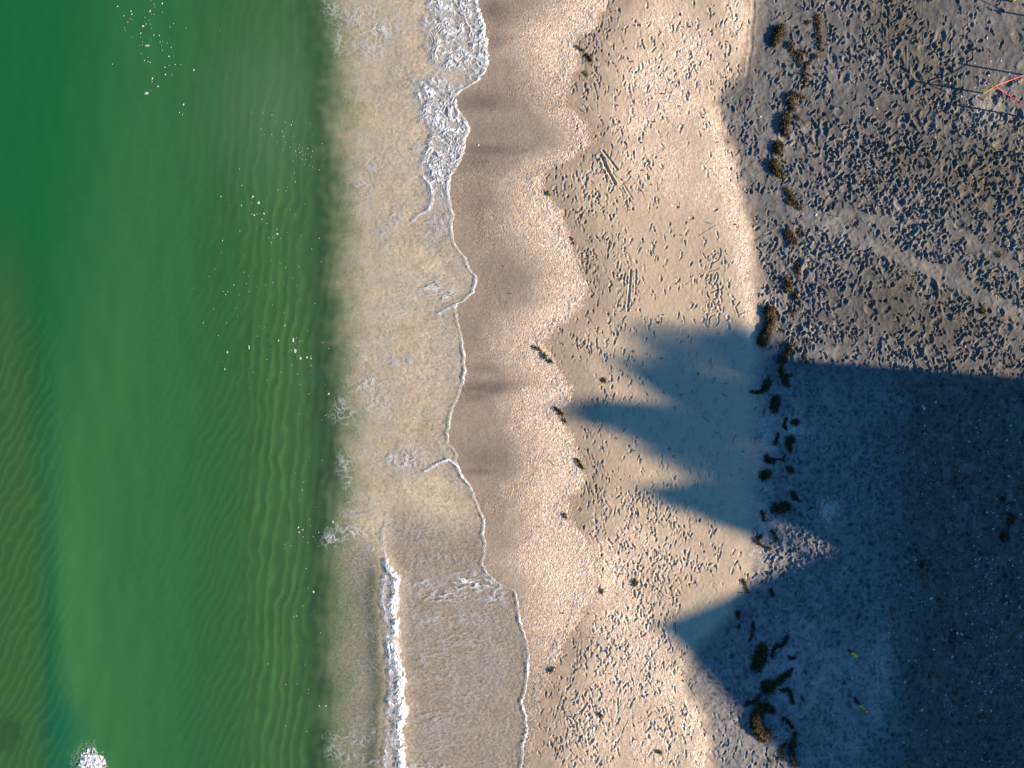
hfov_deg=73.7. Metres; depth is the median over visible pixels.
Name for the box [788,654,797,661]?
seaweed clump
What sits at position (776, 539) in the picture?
seaweed clump
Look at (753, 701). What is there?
seaweed clump
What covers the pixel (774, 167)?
seaweed clump
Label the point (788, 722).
seaweed clump
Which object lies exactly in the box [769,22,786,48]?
seaweed clump
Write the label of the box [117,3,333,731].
foam flecks
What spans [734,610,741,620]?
seaweed clump
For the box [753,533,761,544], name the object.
seaweed clump
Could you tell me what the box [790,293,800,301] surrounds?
seaweed clump
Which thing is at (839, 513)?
shell hash
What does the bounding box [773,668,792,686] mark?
seaweed clump
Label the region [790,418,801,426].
seaweed clump
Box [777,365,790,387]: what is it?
seaweed clump
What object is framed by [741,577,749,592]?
seaweed clump
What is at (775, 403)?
seaweed clump
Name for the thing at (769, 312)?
seaweed clump
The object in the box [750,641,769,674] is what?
seaweed clump
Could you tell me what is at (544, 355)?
seaweed clump
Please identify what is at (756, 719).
seaweed clump
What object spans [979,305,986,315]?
seaweed clump
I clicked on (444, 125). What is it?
swash foam
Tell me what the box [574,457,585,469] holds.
seaweed clump
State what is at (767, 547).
seaweed clump
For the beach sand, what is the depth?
22.68 m
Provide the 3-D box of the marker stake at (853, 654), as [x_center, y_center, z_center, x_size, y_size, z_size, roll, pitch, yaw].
[11.174,8.838,22.406,0.089,0.760,0.044,-29,90,0]
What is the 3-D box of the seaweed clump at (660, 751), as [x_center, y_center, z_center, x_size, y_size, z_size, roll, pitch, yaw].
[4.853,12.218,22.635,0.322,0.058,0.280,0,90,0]
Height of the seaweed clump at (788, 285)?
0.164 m
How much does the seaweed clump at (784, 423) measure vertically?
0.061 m
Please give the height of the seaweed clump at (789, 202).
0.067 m
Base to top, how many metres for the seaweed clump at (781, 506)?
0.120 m
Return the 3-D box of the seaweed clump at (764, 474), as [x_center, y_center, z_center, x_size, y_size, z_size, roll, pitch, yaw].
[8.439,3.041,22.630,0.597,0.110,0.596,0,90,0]
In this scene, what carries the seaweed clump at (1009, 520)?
on the beach sand
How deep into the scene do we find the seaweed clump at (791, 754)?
22.62 m
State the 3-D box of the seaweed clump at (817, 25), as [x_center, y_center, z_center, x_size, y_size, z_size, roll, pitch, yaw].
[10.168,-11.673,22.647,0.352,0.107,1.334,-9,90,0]
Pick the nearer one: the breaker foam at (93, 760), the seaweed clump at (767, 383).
the seaweed clump at (767, 383)
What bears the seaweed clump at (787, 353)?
on the beach sand
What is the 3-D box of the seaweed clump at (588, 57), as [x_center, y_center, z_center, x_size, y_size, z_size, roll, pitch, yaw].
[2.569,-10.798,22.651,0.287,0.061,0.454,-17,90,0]
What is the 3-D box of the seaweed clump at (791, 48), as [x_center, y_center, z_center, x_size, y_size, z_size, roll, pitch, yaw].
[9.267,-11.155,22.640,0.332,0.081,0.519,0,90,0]
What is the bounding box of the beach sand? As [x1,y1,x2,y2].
[0,0,1023,767]
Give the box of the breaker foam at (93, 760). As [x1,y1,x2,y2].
[78,748,105,767]
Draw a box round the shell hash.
[583,3,1023,767]
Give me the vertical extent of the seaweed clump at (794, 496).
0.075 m
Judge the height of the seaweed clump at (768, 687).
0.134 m
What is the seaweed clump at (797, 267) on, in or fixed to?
on the beach sand
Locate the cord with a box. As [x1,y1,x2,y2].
[995,86,1023,103]
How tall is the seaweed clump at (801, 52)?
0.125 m
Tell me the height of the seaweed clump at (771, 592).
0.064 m
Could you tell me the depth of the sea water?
22.79 m
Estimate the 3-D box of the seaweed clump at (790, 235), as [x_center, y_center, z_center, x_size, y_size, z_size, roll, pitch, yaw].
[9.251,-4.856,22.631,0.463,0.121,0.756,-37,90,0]
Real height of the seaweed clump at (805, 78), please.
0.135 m
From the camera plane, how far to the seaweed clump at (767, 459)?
22.63 m
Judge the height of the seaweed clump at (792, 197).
0.106 m
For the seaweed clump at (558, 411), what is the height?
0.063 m
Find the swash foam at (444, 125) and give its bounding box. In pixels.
[326,0,529,767]
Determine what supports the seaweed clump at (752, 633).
on the beach sand
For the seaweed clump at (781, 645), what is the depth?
22.64 m
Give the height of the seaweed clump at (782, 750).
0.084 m
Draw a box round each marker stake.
[847,649,859,658]
[857,703,868,713]
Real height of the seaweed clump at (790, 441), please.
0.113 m
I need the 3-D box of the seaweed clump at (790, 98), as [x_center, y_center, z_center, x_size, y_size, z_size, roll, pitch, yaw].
[9.338,-9.439,22.633,0.708,0.152,0.806,34,90,0]
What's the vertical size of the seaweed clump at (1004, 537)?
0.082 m
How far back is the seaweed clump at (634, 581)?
22.64 m
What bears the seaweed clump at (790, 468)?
on the beach sand
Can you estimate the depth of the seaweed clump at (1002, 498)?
22.63 m
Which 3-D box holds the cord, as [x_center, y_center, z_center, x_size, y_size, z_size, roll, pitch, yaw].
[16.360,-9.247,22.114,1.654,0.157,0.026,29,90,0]
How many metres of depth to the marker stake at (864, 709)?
22.26 m
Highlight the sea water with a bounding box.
[0,0,370,767]
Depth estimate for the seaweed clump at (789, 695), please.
22.64 m
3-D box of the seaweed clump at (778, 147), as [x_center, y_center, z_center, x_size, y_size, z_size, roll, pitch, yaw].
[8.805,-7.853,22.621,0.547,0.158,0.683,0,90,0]
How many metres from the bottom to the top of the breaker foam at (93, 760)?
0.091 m
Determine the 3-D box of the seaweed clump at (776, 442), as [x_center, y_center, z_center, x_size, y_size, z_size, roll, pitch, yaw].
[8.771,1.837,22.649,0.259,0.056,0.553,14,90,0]
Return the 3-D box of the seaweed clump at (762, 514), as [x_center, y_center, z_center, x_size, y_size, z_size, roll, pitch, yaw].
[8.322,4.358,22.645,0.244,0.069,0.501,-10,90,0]
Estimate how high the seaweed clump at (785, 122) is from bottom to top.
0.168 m
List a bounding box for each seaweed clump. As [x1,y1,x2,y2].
[540,350,548,359]
[553,406,563,417]
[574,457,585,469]
[584,52,593,62]
[632,579,637,587]
[654,749,662,756]
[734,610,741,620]
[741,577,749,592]
[744,692,762,706]
[746,700,775,741]
[748,621,755,641]
[750,374,773,393]
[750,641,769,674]
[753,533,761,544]
[755,303,777,348]
[758,467,773,481]
[758,542,771,552]
[759,677,776,695]
[760,510,766,521]
[761,453,779,465]
[767,157,786,178]
[767,586,775,597]
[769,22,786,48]
[769,393,781,414]
[769,500,792,515]
[769,528,779,543]
[770,634,789,659]
[771,138,785,155]
[772,431,779,445]
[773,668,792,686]
[775,342,795,365]
[776,686,794,705]
[777,109,792,137]
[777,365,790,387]
[778,741,787,761]
[780,417,788,430]
[781,273,794,294]
[781,715,794,729]
[782,186,802,211]
[783,89,805,112]
[783,225,799,246]
[784,432,798,454]
[784,465,794,474]
[785,198,791,207]
[785,731,799,767]
[786,40,795,53]
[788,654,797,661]
[789,489,801,502]
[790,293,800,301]
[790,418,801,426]
[793,48,807,64]
[793,260,801,276]
[800,59,810,88]
[813,13,822,51]
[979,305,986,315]
[997,496,1006,503]
[998,528,1009,542]
[1005,513,1016,528]

